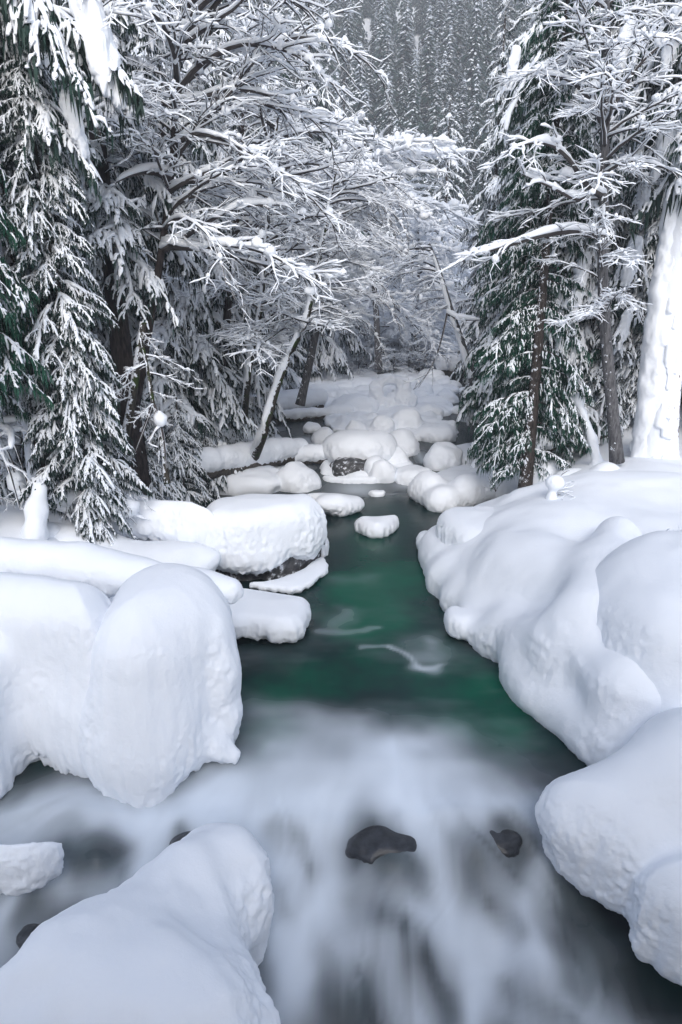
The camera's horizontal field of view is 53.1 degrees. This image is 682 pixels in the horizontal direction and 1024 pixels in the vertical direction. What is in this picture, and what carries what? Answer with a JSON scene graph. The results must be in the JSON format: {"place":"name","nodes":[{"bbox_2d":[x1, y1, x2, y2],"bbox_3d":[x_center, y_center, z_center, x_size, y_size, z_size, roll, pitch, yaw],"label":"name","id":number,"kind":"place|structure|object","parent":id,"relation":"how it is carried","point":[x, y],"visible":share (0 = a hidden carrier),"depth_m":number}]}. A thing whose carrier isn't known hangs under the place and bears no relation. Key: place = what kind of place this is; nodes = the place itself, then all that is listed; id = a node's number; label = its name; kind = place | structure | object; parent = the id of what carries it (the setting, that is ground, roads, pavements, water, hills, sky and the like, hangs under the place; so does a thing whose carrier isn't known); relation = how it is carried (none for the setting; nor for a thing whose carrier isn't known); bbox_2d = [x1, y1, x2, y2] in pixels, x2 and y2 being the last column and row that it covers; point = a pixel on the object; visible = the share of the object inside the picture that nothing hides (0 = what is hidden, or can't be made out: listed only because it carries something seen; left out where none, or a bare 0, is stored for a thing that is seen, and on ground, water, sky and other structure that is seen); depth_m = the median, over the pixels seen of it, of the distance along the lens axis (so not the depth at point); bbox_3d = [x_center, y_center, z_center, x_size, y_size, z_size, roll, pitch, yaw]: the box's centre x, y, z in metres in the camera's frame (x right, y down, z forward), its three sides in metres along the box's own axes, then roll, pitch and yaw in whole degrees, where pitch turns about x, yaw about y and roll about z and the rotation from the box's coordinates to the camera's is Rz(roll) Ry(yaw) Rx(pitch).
{"place":"outdoors","nodes":[
{"label":"outdoors","id":0,"kind":"place"},
{"bbox_2d":[0,493,681,1023],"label":"creek water","id":1,"kind":"structure","parent":0,"point":[376,695],"depth_m":6.95},
{"bbox_2d":[0,842,63,895],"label":"snow covered boulder","id":2,"kind":"object","parent":1,"relation":"in","point":[28,867],"visible":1,"depth_m":6.22},
{"bbox_2d":[0,822,279,1023],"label":"snow covered boulder","id":3,"kind":"object","parent":1,"relation":"on","point":[177,932],"visible":1,"depth_m":4.49},
{"bbox_2d":[249,538,328,594],"bbox_3d":[-0.921,0.937,12.893,1.378,0.386,2.545,0,18,0],"label":"ice ledge","id":4,"kind":"object","parent":1,"relation":"on","point":[309,575],"visible":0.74,"depth_m":12.02},
{"bbox_2d":[354,515,398,538],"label":"snow covered boulder","id":5,"kind":"object","parent":1,"relation":"on","point":[374,527],"visible":0.98,"depth_m":14.54},
{"bbox_2d":[345,825,416,863],"bbox_3d":[0.430,3.400,6.875,0.778,0.380,0.481,0,18,0],"label":"wet rock","id":6,"kind":"object","parent":1,"relation":"in","point":[371,844],"visible":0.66,"depth_m":6.75},
{"bbox_2d":[490,829,522,857],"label":"wet rock","id":7,"kind":"object","parent":1,"relation":"in","point":[508,842],"visible":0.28,"depth_m":6.77},
{"bbox_2d":[535,707,681,985],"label":"snow covered boulder","id":8,"kind":"object","parent":1,"relation":"on","point":[610,828],"visible":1,"depth_m":6.06},
{"bbox_2d":[0,0,681,540],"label":"snowy ground","id":9,"kind":"structure","parent":0,"point":[12,518],"depth_m":14.33},
{"bbox_2d":[0,410,43,511],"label":"snowy shrub","id":10,"kind":"object","parent":9,"relation":"on","point":[16,479],"visible":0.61,"depth_m":10.65},
{"bbox_2d":[0,164,54,424],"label":"conifer tree","id":11,"kind":"object","parent":9,"relation":"on","point":[12,342],"visible":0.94,"depth_m":9.57},
{"bbox_2d":[0,404,57,504],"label":"tree","id":12,"kind":"object","parent":9,"relation":"on","point":[5,489],"visible":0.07,"depth_m":12.16},
{"bbox_2d":[0,399,61,487],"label":"snowy shrub","id":13,"kind":"object","parent":9,"relation":"on","point":[12,454],"visible":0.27,"depth_m":11.90},
{"bbox_2d":[20,481,59,539],"bbox_3d":[-5.333,0.136,11.784,1.537,1.847,2.678,0,18,0],"label":"snowy stump","id":14,"kind":"object","parent":9,"relation":"on","point":[37,525],"visible":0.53,"depth_m":10.55},
{"bbox_2d":[0,0,145,506],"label":"conifer tree","id":15,"kind":"object","parent":9,"relation":"on","point":[96,54],"visible":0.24,"depth_m":8.99},
{"bbox_2d":[0,0,152,545],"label":"conifer tree","id":16,"kind":"object","parent":9,"relation":"on","point":[83,398],"visible":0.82,"depth_m":10.27},
{"bbox_2d":[39,0,164,390],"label":"conifer tree","id":17,"kind":"object","parent":9,"relation":"on","point":[103,335],"visible":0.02,"depth_m":17.43},
{"bbox_2d":[52,449,153,533],"bbox_3d":[-4.056,-0.394,11.791,1.703,1.448,1.075,0,18,0],"label":"snowy shrub","id":18,"kind":"object","parent":9,"relation":"on","point":[132,504],"visible":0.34,"depth_m":11.51},
{"bbox_2d":[0,536,243,603],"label":"fallen log","id":19,"kind":"object","parent":9,"relation":"on","point":[108,572],"visible":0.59,"depth_m":8.20},
{"bbox_2d":[38,0,209,495],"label":"conifer tree","id":20,"kind":"object","parent":9,"relation":"on","point":[112,268],"visible":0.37,"depth_m":12.23},
{"bbox_2d":[53,522,220,601],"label":"snow bank","id":21,"kind":"structure","parent":9,"relation":"on","point":[187,553],"depth_m":11.15},
{"bbox_2d":[72,494,213,544],"bbox_3d":[-3.652,0.194,12.247,3.066,0.996,1.131,0,18,0],"label":"snow covered boulder","id":22,"kind":"object","parent":9,"relation":"on","point":[185,521],"visible":0.53,"depth_m":11.80},
{"bbox_2d":[114,320,179,470],"bbox_3d":[-3.772,-2.022,12.393,1.399,2.832,1.641,0,18,0],"label":"bare tree","id":23,"kind":"object","parent":9,"relation":"on","point":[130,411],"visible":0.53,"depth_m":12.36},
{"bbox_2d":[104,335,204,483],"bbox_3d":[-3.119,-1.692,11.556,1.610,2.577,1.275,0,18,0],"label":"bare tree","id":24,"kind":"object","parent":9,"relation":"on","point":[160,419],"visible":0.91,"depth_m":11.57},
{"bbox_2d":[78,563,242,807],"bbox_3d":[-1.969,1.954,7.734,1.709,2.626,1.951,0,18,0],"label":"snow covered boulder","id":25,"kind":"object","parent":9,"relation":"on","point":[161,714],"visible":0.94,"depth_m":7.01},
{"bbox_2d":[0,572,110,798],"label":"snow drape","id":26,"kind":"object","parent":25,"relation":"hanging from","point":[49,627],"visible":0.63,"depth_m":7.11},
{"bbox_2d":[140,393,184,500],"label":"conifer tree","id":27,"kind":"object","parent":9,"relation":"on","point":[156,474],"visible":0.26,"depth_m":14.18},
{"bbox_2d":[103,0,257,490],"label":"conifer tree","id":28,"kind":"object","parent":9,"relation":"on","point":[203,408],"visible":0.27,"depth_m":16.50},
{"bbox_2d":[156,397,214,507],"bbox_3d":[-3.710,-1.044,15.835,1.747,3.215,1.794,0,18,0],"label":"conifer tree","id":29,"kind":"object","parent":9,"relation":"on","point":[199,492],"visible":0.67,"depth_m":15.63},
{"bbox_2d":[185,420,224,499],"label":"conifer tree","id":30,"kind":"object","parent":9,"relation":"on","point":[213,490],"visible":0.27,"depth_m":17.18},
{"bbox_2d":[80,0,366,466],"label":"bare tree","id":31,"kind":"object","parent":9,"relation":"on","point":[192,22],"visible":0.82,"depth_m":11.38},
{"bbox_2d":[166,0,291,437],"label":"conifer tree","id":32,"kind":"object","parent":9,"relation":"on","point":[255,411],"visible":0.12,"depth_m":20.40},
{"bbox_2d":[154,437,307,487],"bbox_3d":[-3.171,-1.259,17.144,4.492,1.334,5.857,0,18,0],"label":"fallen log","id":33,"kind":"object","parent":9,"relation":"on","point":[218,461],"visible":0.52,"depth_m":17.55},
{"bbox_2d":[210,465,280,495],"bbox_3d":[-2.493,-0.846,18.296,2.170,0.893,2.029,0,18,0],"label":"snow covered boulder","id":34,"kind":"object","parent":9,"relation":"on","point":[261,480],"visible":0.48,"depth_m":17.44},
{"bbox_2d":[202,0,319,377],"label":"conifer tree","id":35,"kind":"object","parent":9,"relation":"on","point":[285,75],"visible":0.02,"depth_m":30.81},
{"bbox_2d":[204,494,326,580],"bbox_3d":[-1.433,0.613,12.669,2.357,1.894,1.917,0,18,0],"label":"snow capped boulder","id":36,"kind":"object","parent":9,"relation":"on","point":[267,537],"visible":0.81,"depth_m":11.95},
{"bbox_2d":[229,588,310,643],"bbox_3d":[-1.406,1.569,10.532,1.896,0.512,1.334,0,18,0],"label":"snow shelf","id":37,"kind":"object","parent":9,"relation":"on","point":[271,617],"visible":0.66,"depth_m":10.08},
{"bbox_2d":[145,0,397,408],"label":"bare tree","id":38,"kind":"object","parent":9,"relation":"on","point":[344,43],"visible":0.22,"depth_m":16.21},
{"bbox_2d":[228,0,321,394],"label":"conifer tree","id":39,"kind":"object","parent":9,"relation":"on","point":[291,375],"visible":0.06,"depth_m":25.53},
{"bbox_2d":[161,0,392,423],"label":"bare tree","id":40,"kind":"object","parent":9,"relation":"on","point":[254,349],"visible":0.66,"depth_m":15.09},
{"bbox_2d":[251,388,327,418],"bbox_3d":[-2.193,-4.019,25.427,3.394,1.063,2.383,0,18,0],"label":"fallen log","id":41,"kind":"object","parent":9,"relation":"on","point":[316,398],"visible":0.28,"depth_m":25.50},
{"bbox_2d":[275,461,321,492],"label":"snow covered boulder","id":42,"kind":"object","parent":9,"relation":"on","point":[297,477],"visible":0.67,"depth_m":17.70},
{"bbox_2d":[295,444,326,464],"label":"boulder","id":43,"kind":"object","parent":9,"relation":"on","point":[308,454],"visible":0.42,"depth_m":19.42},
{"bbox_2d":[274,404,353,421],"bbox_3d":[-0.988,-3.644,25.173,2.926,0.578,1.114,0,18,0],"label":"fallen log","id":44,"kind":"object","parent":9,"relation":"on","point":[302,414],"visible":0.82,"depth_m":25.03},
{"bbox_2d":[275,0,371,380],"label":"conifer tree","id":45,"kind":"object","parent":9,"relation":"on","point":[333,364],"visible":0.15,"depth_m":31.92},
{"bbox_2d":[316,0,341,106],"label":"hillside conifer","id":46,"kind":"object","parent":9,"relation":"on","point":[333,66],"visible":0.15,"depth_m":108.67},
{"bbox_2d":[236,145,432,460],"bbox_3d":[-0.274,-4.626,16.011,4.672,8.103,3.668,0,18,0],"label":"bare tree","id":47,"kind":"object","parent":9,"relation":"on","point":[262,432],"visible":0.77,"depth_m":15.52},
{"bbox_2d":[308,493,364,516],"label":"snow covered boulder","id":48,"kind":"object","parent":9,"relation":"on","point":[337,504],"visible":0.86,"depth_m":15.73},
{"bbox_2d":[339,0,359,108],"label":"hillside conifer","id":49,"kind":"object","parent":9,"relation":"on","point":[350,35],"visible":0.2,"depth_m":112.82},
{"bbox_2d":[330,79,375,328],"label":"conifer tree","id":50,"kind":"object","parent":9,"relation":"on","point":[342,104],"visible":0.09,"depth_m":41.47},
{"bbox_2d":[253,124,455,405],"bbox_3d":[0.283,-6.860,19.688,5.965,7.670,5.065,0,18,0],"label":"bare tree","id":51,"kind":"object","parent":9,"relation":"on","point":[382,167],"visible":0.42,"depth_m":19.16},
{"bbox_2d":[330,393,379,412],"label":"snow covered boulder","id":52,"kind":"object","parent":9,"relation":"on","point":[359,402],"visible":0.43,"depth_m":25.95},
{"bbox_2d":[322,429,397,483],"bbox_3d":[0.551,-1.561,19.392,2.208,1.374,2.542,0,18,0],"label":"snow capped boulder","id":53,"kind":"object","parent":9,"relation":"on","point":[347,451],"visible":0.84,"depth_m":19.03},
{"bbox_2d":[351,36,368,144],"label":"hillside conifer","id":54,"kind":"object","parent":9,"relation":"on","point":[357,94],"visible":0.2,"depth_m":89.12},
{"bbox_2d":[352,0,367,49],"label":"hillside conifer","id":55,"kind":"object","parent":9,"relation":"on","point":[361,29],"visible":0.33,"depth_m":147.20},
{"bbox_2d":[358,78,381,235],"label":"hillside conifer","id":56,"kind":"object","parent":9,"relation":"on","point":[366,97],"visible":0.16,"depth_m":80.33},
{"bbox_2d":[363,58,377,136],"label":"hillside conifer","id":57,"kind":"object","parent":9,"relation":"on","point":[372,92],"visible":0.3,"depth_m":110.49},
{"bbox_2d":[345,331,396,374],"bbox_3d":[1.393,-7.380,34.395,2.833,3.351,3.166,0,18,0],"label":"snowy shrub","id":58,"kind":"object","parent":9,"relation":"on","point":[353,362],"visible":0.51,"depth_m":33.97},
{"bbox_2d":[369,0,392,126],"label":"hillside conifer","id":59,"kind":"object","parent":9,"relation":"on","point":[377,83],"visible":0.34,"depth_m":111.95},
{"bbox_2d":[368,459,395,482],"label":"snow covered boulder","id":60,"kind":"object","parent":9,"relation":"on","point":[382,471],"visible":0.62,"depth_m":18.32},
{"bbox_2d":[283,107,484,370],"bbox_3d":[1.519,-11.372,28.999,8.780,10.555,9.026,0,18,0],"label":"bare tree","id":61,"kind":"object","parent":9,"relation":"on","point":[448,148],"visible":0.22,"depth_m":28.02},
{"bbox_2d":[374,15,398,149],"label":"hillside conifer","id":62,"kind":"object","parent":9,"relation":"on","point":[380,114],"visible":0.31,"depth_m":106.71},
{"bbox_2d":[377,77,395,161],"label":"hillside conifer","id":63,"kind":"object","parent":9,"relation":"on","point":[389,117],"visible":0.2,"depth_m":91.61},
{"bbox_2d":[369,374,417,406],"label":"boulder","id":64,"kind":"object","parent":9,"relation":"on","point":[401,393],"visible":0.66,"depth_m":26.61},
{"bbox_2d":[368,341,421,373],"bbox_3d":[2.717,-7.209,34.692,3.186,2.909,2.740,0,18,0],"label":"snowy shrub","id":65,"kind":"object","parent":9,"relation":"on","point":[396,356],"visible":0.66,"depth_m":34.02},
{"bbox_2d":[392,0,414,78],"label":"hillside conifer","id":66,"kind":"object","parent":9,"relation":"on","point":[400,20],"visible":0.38,"depth_m":138.31},
{"bbox_2d":[396,62,410,131],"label":"hillside conifer","id":67,"kind":"object","parent":9,"relation":"on","point":[403,117],"visible":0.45,"depth_m":105.83},
{"bbox_2d":[390,428,419,456],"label":"snow covered boulder","id":68,"kind":"object","parent":9,"relation":"on","point":[407,441],"visible":0.59,"depth_m":20.71},
{"bbox_2d":[327,204,483,369],"bbox_3d":[3.860,-11.127,35.367,9.892,10.590,9.620,0,18,0],"label":"bare tree","id":69,"kind":"object","parent":9,"relation":"on","point":[424,235],"visible":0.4,"depth_m":33.80},
{"bbox_2d":[392,1,421,130],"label":"hillside conifer","id":70,"kind":"object","parent":9,"relation":"on","point":[407,55],"visible":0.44,"depth_m":109.15},
{"bbox_2d":[391,407,424,429],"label":"snow covered boulder","id":71,"kind":"object","parent":9,"relation":"on","point":[410,417],"visible":0.48,"depth_m":23.08},
{"bbox_2d":[395,464,431,485],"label":"snow covered boulder","id":72,"kind":"object","parent":9,"relation":"on","point":[405,474],"visible":0.43,"depth_m":18.31},
{"bbox_2d":[404,49,425,188],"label":"hillside conifer","id":73,"kind":"object","parent":9,"relation":"on","point":[414,111],"visible":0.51,"depth_m":97.19},
{"bbox_2d":[413,0,424,34],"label":"hillside conifer","id":74,"kind":"object","parent":9,"relation":"on","point":[418,14],"visible":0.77,"depth_m":155.27},
{"bbox_2d":[364,240,479,388],"bbox_3d":[2.706,-6.927,23.836,4.645,4.878,5.310,0,18,0],"label":"bare tree","id":75,"kind":"object","parent":9,"relation":"on","point":[448,306],"visible":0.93,"depth_m":23.03},
{"bbox_2d":[418,2,437,136],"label":"hillside conifer","id":76,"kind":"object","parent":9,"relation":"on","point":[427,82],"visible":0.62,"depth_m":111.39},
{"bbox_2d":[418,0,440,77],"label":"hillside conifer","id":77,"kind":"object","parent":9,"relation":"on","point":[426,8],"visible":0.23,"depth_m":138.77},
{"bbox_2d":[421,69,445,193],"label":"hillside conifer","id":78,"kind":"object","parent":9,"relation":"on","point":[434,122],"visible":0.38,"depth_m":95.62},
{"bbox_2d":[414,423,456,442],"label":"snow covered boulder","id":79,"kind":"object","parent":9,"relation":"on","point":[437,432],"visible":0.67,"depth_m":22.15},
{"bbox_2d":[428,0,446,93],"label":"hillside conifer","id":80,"kind":"object","parent":9,"relation":"on","point":[440,19],"visible":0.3,"depth_m":125.49},
{"bbox_2d":[423,442,462,470],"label":"snow covered boulder","id":81,"kind":"object","parent":9,"relation":"on","point":[439,456],"visible":0.69,"depth_m":19.33},
{"bbox_2d":[434,51,451,173],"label":"hillside conifer","id":82,"kind":"object","parent":9,"relation":"on","point":[445,100],"visible":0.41,"depth_m":102.22},
{"bbox_2d":[440,21,458,135],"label":"hillside conifer","id":83,"kind":"object","parent":9,"relation":"on","point":[450,64],"visible":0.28,"depth_m":105.00},
{"bbox_2d":[434,353,464,376],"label":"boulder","id":84,"kind":"object","parent":9,"relation":"on","point":[441,365],"visible":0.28,"depth_m":33.76},
{"bbox_2d":[439,0,460,106],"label":"hillside conifer","id":85,"kind":"object","parent":9,"relation":"on","point":[446,32],"visible":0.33,"depth_m":115.50},
{"bbox_2d":[426,96,474,311],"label":"conifer tree","id":86,"kind":"object","parent":9,"relation":"on","point":[453,191],"visible":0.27,"depth_m":41.54},
{"bbox_2d":[416,506,493,548],"bbox_3d":[2.485,0.561,12.952,1.966,1.326,2.589,0,18,0],"label":"snow capped boulder","id":87,"kind":"object","parent":9,"relation":"on","point":[456,525],"visible":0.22,"depth_m":12.31},
{"bbox_2d":[443,91,466,240],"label":"hillside conifer","id":88,"kind":"object","parent":9,"relation":"on","point":[455,182],"visible":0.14,"depth_m":86.29},
{"bbox_2d":[451,0,470,98],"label":"hillside conifer","id":89,"kind":"object","parent":9,"relation":"on","point":[458,20],"visible":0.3,"depth_m":118.18},
{"bbox_2d":[453,72,469,176],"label":"hillside conifer","id":90,"kind":"object","parent":9,"relation":"on","point":[463,105],"visible":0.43,"depth_m":100.90},
{"bbox_2d":[407,463,519,512],"bbox_3d":[3.181,-0.838,17.663,3.026,1.150,3.539,0,18,0],"label":"snow covered boulder","id":91,"kind":"object","parent":9,"relation":"on","point":[463,485],"visible":0.66,"depth_m":16.52},
{"bbox_2d":[459,107,475,205],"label":"hillside conifer","id":92,"kind":"object","parent":9,"relation":"on","point":[470,157],"visible":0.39,"depth_m":89.97},
{"bbox_2d":[456,0,488,144],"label":"hillside conifer","id":93,"kind":"object","parent":9,"relation":"on","point":[473,52],"visible":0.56,"depth_m":104.93},
{"bbox_2d":[461,58,485,204],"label":"hillside conifer","id":94,"kind":"object","parent":9,"relation":"on","point":[477,126],"visible":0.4,"depth_m":92.68},
{"bbox_2d":[465,107,498,293],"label":"hillside conifer","id":95,"kind":"object","parent":9,"relation":"on","point":[476,209],"visible":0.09,"depth_m":77.17},
{"bbox_2d":[469,0,495,99],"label":"hillside conifer","id":96,"kind":"object","parent":9,"relation":"on","point":[486,37],"visible":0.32,"depth_m":113.02},
{"bbox_2d":[453,0,518,383],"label":"conifer tree","id":97,"kind":"object","parent":9,"relation":"on","point":[493,68],"visible":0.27,"depth_m":29.52},
{"bbox_2d":[450,0,561,379],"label":"conifer tree","id":98,"kind":"object","parent":9,"relation":"on","point":[474,328],"visible":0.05,"depth_m":29.55},
{"bbox_2d":[456,1,562,424],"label":"conifer tree","id":99,"kind":"object","parent":9,"relation":"on","point":[493,193],"visible":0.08,"depth_m":21.67},
{"bbox_2d":[468,0,599,491],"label":"conifer tree","id":100,"kind":"object","parent":9,"relation":"on","point":[521,346],"visible":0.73,"depth_m":14.09},
{"bbox_2d":[455,0,641,467],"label":"conifer tree","id":101,"kind":"object","parent":9,"relation":"on","point":[481,392],"visible":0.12,"depth_m":16.90},
{"bbox_2d":[418,460,681,765],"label":"snow bank","id":102,"kind":"structure","parent":9,"relation":"on","point":[512,586],"depth_m":9.65},
{"bbox_2d":[545,465,575,499],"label":"snowy sapling","id":103,"kind":"object","parent":102,"relation":"on","point":[554,484],"visible":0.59,"depth_m":12.06},
{"bbox_2d":[432,0,681,464],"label":"bare tree","id":104,"kind":"object","parent":9,"relation":"on","point":[604,75],"visible":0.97,"depth_m":11.97},
{"bbox_2d":[521,410,630,451],"bbox_3d":[5.911,-1.998,17.574,3.030,1.276,0.705,0,18,0],"label":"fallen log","id":105,"kind":"object","parent":9,"relation":"on","point":[548,446],"visible":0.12,"depth_m":17.34},
{"bbox_2d":[571,392,607,464],"bbox_3d":[5.532,-1.524,14.769,1.223,2.107,0.713,0,18,0],"label":"broken snag","id":106,"kind":"object","parent":9,"relation":"on","point":[592,441],"visible":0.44,"depth_m":14.59},
{"bbox_2d":[538,0,670,440],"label":"conifer tree","id":107,"kind":"object","parent":9,"relation":"on","point":[589,333],"visible":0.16,"depth_m":16.26},
{"bbox_2d":[592,0,681,426],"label":"conifer tree","id":108,"kind":"object","parent":9,"relation":"on","point":[622,278],"visible":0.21,"depth_m":15.65},
{"bbox_2d":[595,531,681,712],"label":"snow covered boulder","id":109,"kind":"object","parent":9,"relation":"on","point":[639,611],"visible":0.48,"depth_m":7.53},
{"bbox_2d":[596,0,681,458],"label":"cedar tree","id":110,"kind":"object","parent":9,"relation":"on","point":[655,431],"visible":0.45,"depth_m":14.10},
{"bbox_2d":[618,16,681,392],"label":"conifer tree","id":111,"kind":"object","parent":9,"relation":"on","point":[650,204],"visible":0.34,"depth_m":13.46},
{"bbox_2d":[242,355,507,492],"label":"upstream water","id":112,"kind":"structure","parent":0,"point":[464,435],"depth_m":21.97},
{"bbox_2d":[309,372,458,476],"bbox_3d":[1.359,-3.890,26.623,8.100,1.347,17.179,0,18,0],"label":"midstream snow bar","id":113,"kind":"object","parent":112,"relation":"on","point":[335,422],"visible":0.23,"depth_m":25.43},
{"bbox_2d":[269,434,489,469],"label":"upstream left bank","id":114,"kind":"structure","parent":0,"point":[463,458],"depth_m":19.77},
{"bbox_2d":[367,414,394,432],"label":"snow covered boulder","id":115,"kind":"object","parent":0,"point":[382,422],"visible":0.54,"depth_m":22.78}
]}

